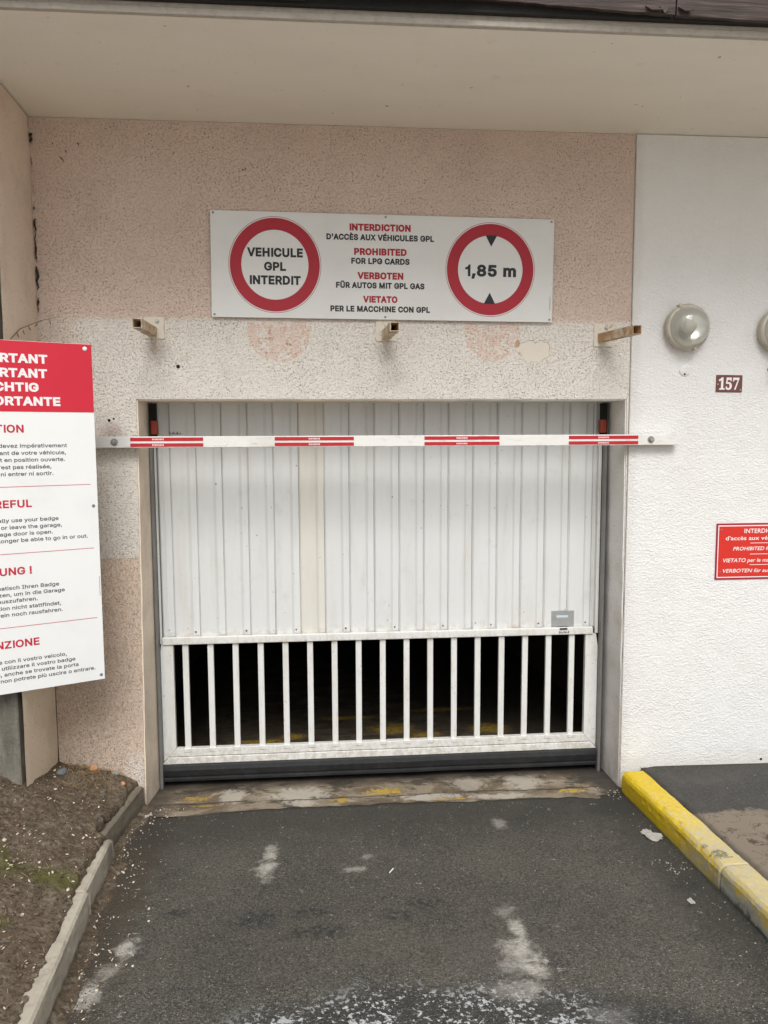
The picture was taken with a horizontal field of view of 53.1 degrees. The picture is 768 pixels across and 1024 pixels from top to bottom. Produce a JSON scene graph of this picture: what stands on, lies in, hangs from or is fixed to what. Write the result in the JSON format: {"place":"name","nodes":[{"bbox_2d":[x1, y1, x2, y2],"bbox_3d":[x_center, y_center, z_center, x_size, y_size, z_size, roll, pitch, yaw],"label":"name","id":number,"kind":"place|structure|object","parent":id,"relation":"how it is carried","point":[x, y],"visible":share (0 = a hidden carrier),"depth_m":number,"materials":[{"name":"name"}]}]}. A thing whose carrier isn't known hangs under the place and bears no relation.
{"place":"outdoors","nodes":[
{"label":"outdoors","id":0,"kind":"place"},
{"bbox_2d":[0,762,138,1023],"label":"soil bed","id":1,"kind":"object","parent":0,"point":[29,920],"visible":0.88,"depth_m":3.28,"materials":[{"name":"brown soil"}]},
{"bbox_2d":[0,83,58,785],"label":"wall pillar","id":2,"kind":"structure","parent":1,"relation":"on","point":[29,750],"depth_m":3.71,"materials":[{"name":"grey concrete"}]},
{"bbox_2d":[10,316,58,339],"bbox_3d":[-1.742,-0.910,3.786,0.062,0.170,0.418,1,6,9],"label":"dry twig","id":3,"kind":"object","parent":2,"relation":"on","point":[29,327],"visible":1,"depth_m":3.77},
{"bbox_2d":[0,340,104,694],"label":"information board","id":4,"kind":"object","parent":2,"relation":"attached to","point":[51,626],"visible":1,"depth_m":3.63,"materials":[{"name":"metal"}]},
{"bbox_2d":[0,0,767,137],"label":"roof overhang","id":5,"kind":"object","parent":2,"relation":"on","point":[679,67],"visible":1,"depth_m":3.35,"materials":[{"name":"beige concrete"}]},
{"bbox_2d":[1,766,103,1008],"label":"leaf litter","id":6,"kind":"object","parent":1,"relation":"on","point":[52,872],"visible":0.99,"depth_m":3.22,"materials":[{"name":"beige plant"}]},
{"bbox_2d":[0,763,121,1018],"bbox_3d":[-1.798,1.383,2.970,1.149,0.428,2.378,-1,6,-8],"label":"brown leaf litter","id":7,"kind":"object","parent":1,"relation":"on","point":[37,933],"visible":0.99,"depth_m":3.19,"materials":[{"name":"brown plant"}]},
{"bbox_2d":[56,767,67,774],"bbox_3d":[-1.696,1.371,4.048,0.052,0.042,0.059,4,7,35],"label":"stone","id":8,"kind":"object","parent":1,"relation":"on","point":[62,771],"visible":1,"depth_m":4.03,"materials":[{"name":"grey stone"}]},
{"bbox_2d":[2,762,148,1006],"bbox_3d":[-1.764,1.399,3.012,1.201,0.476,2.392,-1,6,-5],"label":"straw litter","id":9,"kind":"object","parent":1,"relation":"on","point":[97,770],"visible":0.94,"depth_m":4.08,"materials":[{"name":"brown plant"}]},
{"bbox_2d":[0,764,158,1023],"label":"soil crumbs","id":10,"kind":"object","parent":1,"relation":"on","point":[6,959],"visible":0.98,"depth_m":3.19,"materials":[{"name":"brown soil"}]},
{"bbox_2d":[89,765,97,770],"bbox_3d":[-1.569,1.385,4.146,0.047,0.040,0.033,-4,7,-36],"label":"brick fragment","id":11,"kind":"object","parent":1,"relation":"on","point":[93,767],"visible":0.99,"depth_m":4.14,"materials":[{"name":"orange brick"}]},
{"bbox_2d":[148,613,685,816],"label":"garage floor","id":12,"kind":"structure","parent":0,"point":[196,798],"depth_m":5.92,"materials":[{"name":"concrete"}]},
{"bbox_2d":[18,786,144,1023],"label":"concrete kerb","id":13,"kind":"structure","parent":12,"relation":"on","point":[43,995],"depth_m":2.96,"materials":[{"name":"grey concrete"}]},
{"bbox_2d":[28,117,635,804],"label":"garage wall","id":14,"kind":"structure","parent":12,"relation":"on","point":[120,211],"depth_m":4.10,"materials":[{"name":"beige paint"}]},
{"bbox_2d":[29,133,245,305],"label":"cobweb tufts","id":15,"kind":"object","parent":14,"relation":"attached to","point":[34,225],"visible":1,"depth_m":3.94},
{"bbox_2d":[132,317,164,338],"bbox_3d":[-1.193,-0.951,3.874,0.102,0.112,0.330,-1,6,-5],"label":"tube bracket","id":16,"kind":"object","parent":14,"relation":"attached to","point":[151,327],"visible":1,"depth_m":4.00,"materials":[{"name":"metal"}]},
{"bbox_2d":[147,402,165,788],"bbox_3d":[-1.294,0.358,4.421,0.052,2.565,0.107,-1,6,-5],"label":"guide rail","id":17,"kind":"object","parent":14,"relation":"attached to","point":[153,430],"visible":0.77,"depth_m":4.40,"materials":[{"name":"grey metal"}]},
{"bbox_2d":[152,402,602,781],"bbox_3d":[-0.003,0.322,4.544,2.642,2.527,0.074,-1,6,-5],"label":"garage door","id":18,"kind":"structure","parent":14,"relation":"attached to","point":[522,523],"depth_m":4.55,"materials":[{"name":"paint"}]},
{"bbox_2d":[155,403,174,636],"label":"door panel","id":19,"kind":"structure","parent":18,"relation":"in","point":[163,457],"depth_m":4.44,"materials":[{"name":"paint"}]},
{"bbox_2d":[168,403,200,636],"bbox_3d":[-1.156,-0.097,4.430,0.146,1.662,0.023,-1,6,-5],"label":"door panel","id":20,"kind":"structure","parent":18,"relation":"in","point":[180,415],"depth_m":4.44,"materials":[{"name":"paint"}]},
{"bbox_2d":[194,403,225,635],"bbox_3d":[-1.010,-0.099,4.443,0.146,1.662,0.023,-1,6,-5],"label":"door panel","id":21,"kind":"structure","parent":18,"relation":"in","point":[206,415],"depth_m":4.45,"materials":[{"name":"paint"}]},
{"bbox_2d":[220,403,250,634],"bbox_3d":[-0.864,-0.100,4.455,0.146,1.662,0.023,-1,6,-5],"label":"door panel","id":22,"kind":"structure","parent":18,"relation":"in","point":[232,415],"depth_m":4.47,"materials":[{"name":"paint"}]},
{"bbox_2d":[246,403,275,634],"bbox_3d":[-0.718,-0.102,4.467,0.146,1.662,0.023,-1,6,-5],"label":"door panel","id":23,"kind":"structure","parent":18,"relation":"in","point":[258,415],"depth_m":4.48,"materials":[{"name":"paint"}]},
{"bbox_2d":[272,402,300,633],"bbox_3d":[-0.572,-0.104,4.479,0.146,1.662,0.023,-1,6,-5],"label":"door panel","id":24,"kind":"structure","parent":18,"relation":"in","point":[284,414],"depth_m":4.49,"materials":[{"name":"paint"}]},
{"bbox_2d":[297,403,324,632],"bbox_3d":[-0.425,-0.106,4.492,0.146,1.662,0.023,-1,6,-5],"label":"door panel","id":25,"kind":"structure","parent":18,"relation":"in","point":[310,415],"depth_m":4.50,"materials":[{"name":"beige paint"}]},
{"bbox_2d":[323,403,349,632],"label":"door panel","id":26,"kind":"structure","parent":18,"relation":"in","point":[335,415],"depth_m":4.51,"materials":[{"name":"paint"}]},
{"bbox_2d":[348,403,373,631],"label":"door panel","id":27,"kind":"structure","parent":18,"relation":"in","point":[360,415],"depth_m":4.53,"materials":[{"name":"paint"}]},
{"bbox_2d":[373,403,398,631],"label":"door panel","id":28,"kind":"structure","parent":18,"relation":"in","point":[385,415],"depth_m":4.54,"materials":[{"name":"paint"}]},
{"bbox_2d":[398,403,422,630],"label":"door panel","id":29,"kind":"structure","parent":18,"relation":"in","point":[410,415],"depth_m":4.55,"materials":[{"name":"paint"}]},
{"bbox_2d":[423,403,447,629],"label":"door panel","id":30,"kind":"structure","parent":18,"relation":"in","point":[435,415],"depth_m":4.56,"materials":[{"name":"paint"}]},
{"bbox_2d":[447,402,472,629],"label":"door panel","id":31,"kind":"structure","parent":18,"relation":"in","point":[460,414],"depth_m":4.58,"materials":[{"name":"paint"}]},
{"bbox_2d":[471,402,496,628],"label":"door panel","id":32,"kind":"structure","parent":18,"relation":"in","point":[484,458],"depth_m":4.59,"materials":[{"name":"paint"}]},
{"bbox_2d":[495,402,521,628],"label":"door panel","id":33,"kind":"structure","parent":18,"relation":"in","point":[508,479],"depth_m":4.60,"materials":[{"name":"paint"}]},
{"bbox_2d":[519,403,545,627],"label":"door panel","id":34,"kind":"structure","parent":18,"relation":"in","point":[533,415],"depth_m":4.61,"materials":[{"name":"paint"}]},
{"bbox_2d":[542,403,569,626],"bbox_3d":[1.037,-0.124,4.614,0.146,1.662,0.023,-1,6,-5],"label":"door panel","id":35,"kind":"structure","parent":18,"relation":"in","point":[557,422],"depth_m":4.62,"materials":[{"name":"paint"}]},
{"bbox_2d":[566,403,593,626],"bbox_3d":[1.184,-0.126,4.626,0.146,1.662,0.023,-1,6,-5],"label":"door panel","id":36,"kind":"structure","parent":18,"relation":"in","point":[581,414],"depth_m":4.64,"materials":[{"name":"paint"}]},
{"bbox_2d":[589,403,598,625],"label":"door panel","id":37,"kind":"structure","parent":18,"relation":"in","point":[596,405],"depth_m":4.65,"materials":[{"name":"paint"}]},
{"bbox_2d":[210,210,553,321],"bbox_3d":[0.006,-1.302,4.097,1.828,0.544,0.021,0,6,-5],"label":"prohibition sign","id":38,"kind":"object","parent":14,"relation":"attached to","point":[264,264],"visible":1,"depth_m":4.09,"materials":[{"name":"metal"}]},
{"bbox_2d":[95,434,678,447],"bbox_3d":[-0.015,-0.384,4.156,3.312,0.059,0.080,-1,6,-5],"label":"height bar","id":39,"kind":"object","parent":14,"relation":"attached to","point":[348,441],"visible":0.98,"depth_m":4.13,"materials":[{"name":"paint"}]},
{"bbox_2d":[376,320,398,340],"bbox_3d":[0.025,-0.963,3.976,0.112,0.116,0.330,-1,6,-5],"label":"tube bracket","id":40,"kind":"object","parent":14,"relation":"attached to","point":[387,330],"visible":1,"depth_m":4.12,"materials":[{"name":"metal"}]},
{"bbox_2d":[592,402,608,770],"bbox_3d":[1.296,0.326,4.637,0.052,2.565,0.107,-1,6,-5],"label":"guide rail","id":41,"kind":"object","parent":14,"relation":"attached to","point":[603,424],"visible":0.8,"depth_m":4.62,"materials":[{"name":"grey metal"}]},
{"bbox_2d":[594,324,641,346],"bbox_3d":[1.234,-0.959,4.074,0.104,0.122,0.347,-1,6,-9],"label":"tube bracket","id":42,"kind":"object","parent":14,"relation":"attached to","point":[605,335],"visible":1,"depth_m":4.16,"materials":[{"name":"metal"}]},
{"bbox_2d":[156,405,593,703],"bbox_3d":[-0.281,-0.144,8.140,3.800,4.500,7.179,-1,6,-5],"label":"garage room","id":43,"kind":"object","parent":12,"relation":"on","point":[559,653],"depth_m":7.12,"materials":[{"name":"paint"}]},
{"bbox_2d":[619,134,767,853],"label":"white wall","id":44,"kind":"structure","parent":12,"relation":"on","point":[695,666],"depth_m":4.34,"materials":[{"name":"white paint"}]},
{"bbox_2d":[679,364,690,375],"bbox_3d":[1.679,-0.791,4.285,0.068,0.068,0.005,-1,6,-5],"label":"blanking cover","id":45,"kind":"object","parent":44,"relation":"attached to","point":[684,369],"visible":1,"depth_m":4.28,"materials":[{"name":"white plastic"}]},
{"bbox_2d":[664,303,709,350],"bbox_3d":[1.672,-1.012,4.195,0.252,0.256,0.140,-1,6,-5],"label":"bulkhead lamp","id":46,"kind":"object","parent":44,"relation":"attached to","point":[686,326],"visible":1,"depth_m":4.16,"materials":[{"name":"white glass"}]},
{"bbox_2d":[716,375,742,391],"bbox_3d":[1.939,-0.721,4.313,0.154,0.096,0.006,0,6,-5],"label":"house number","id":47,"kind":"object","parent":44,"relation":"attached to","point":[728,383],"visible":1,"depth_m":4.31,"materials":[{"name":"brown metal"}]},
{"bbox_2d":[714,523,767,579],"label":"red sign","id":48,"kind":"object","parent":44,"relation":"attached to","point":[741,551],"visible":1,"depth_m":4.41,"materials":[{"name":"metal"}]},
{"bbox_2d":[757,313,767,350],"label":"bulkhead lamp","id":49,"kind":"object","parent":44,"relation":"attached to","point":[762,332],"visible":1,"depth_m":4.25,"materials":[{"name":"white glass"}]},
{"bbox_2d":[622,771,767,940],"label":"yellow kerb","id":50,"kind":"structure","parent":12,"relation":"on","point":[739,882],"depth_m":3.54,"materials":[{"name":"paint"}]},
{"bbox_2d":[67,793,767,1023],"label":"driveway","id":51,"kind":"structure","parent":0,"point":[576,864],"depth_m":3.11,"materials":[{"name":"grey asphalt"}]},
{"bbox_2d":[47,804,155,1023],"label":"soil drift","id":52,"kind":"object","parent":51,"relation":"on","point":[64,1003],"visible":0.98,"depth_m":3.02,"materials":[{"name":"brown soil"}]},
{"bbox_2d":[66,808,746,1023],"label":"dry leaf crumbs","id":53,"kind":"object","parent":51,"relation":"on","point":[96,990],"visible":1,"depth_m":3.15,"materials":[{"name":"brown plant"}]},
{"bbox_2d":[78,787,762,1022],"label":"grit","id":54,"kind":"object","parent":51,"relation":"on","point":[454,891],"visible":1,"depth_m":3.38,"materials":[{"name":"grey gravel"}]},
{"bbox_2d":[640,829,662,841],"bbox_3d":[1.344,1.619,3.857,0.093,0.014,0.113,-3,6,-29],"label":"paper scrap","id":55,"kind":"object","parent":51,"relation":"on","point":[651,835],"visible":1,"depth_m":3.85,"materials":[{"name":"white paper"}]},
{"bbox_2d":[687,898,694,903],"bbox_3d":[1.299,1.646,3.251,0.029,0.007,0.038,-2,6,-21],"label":"paper scrap","id":56,"kind":"object","parent":51,"relation":"on","point":[690,900],"visible":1,"depth_m":3.25,"materials":[{"name":"white paper"}]},
{"bbox_2d":[641,763,767,879],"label":"sidewalk","id":57,"kind":"structure","parent":0,"point":[735,817],"depth_m":4.04,"materials":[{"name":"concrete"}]}
]}

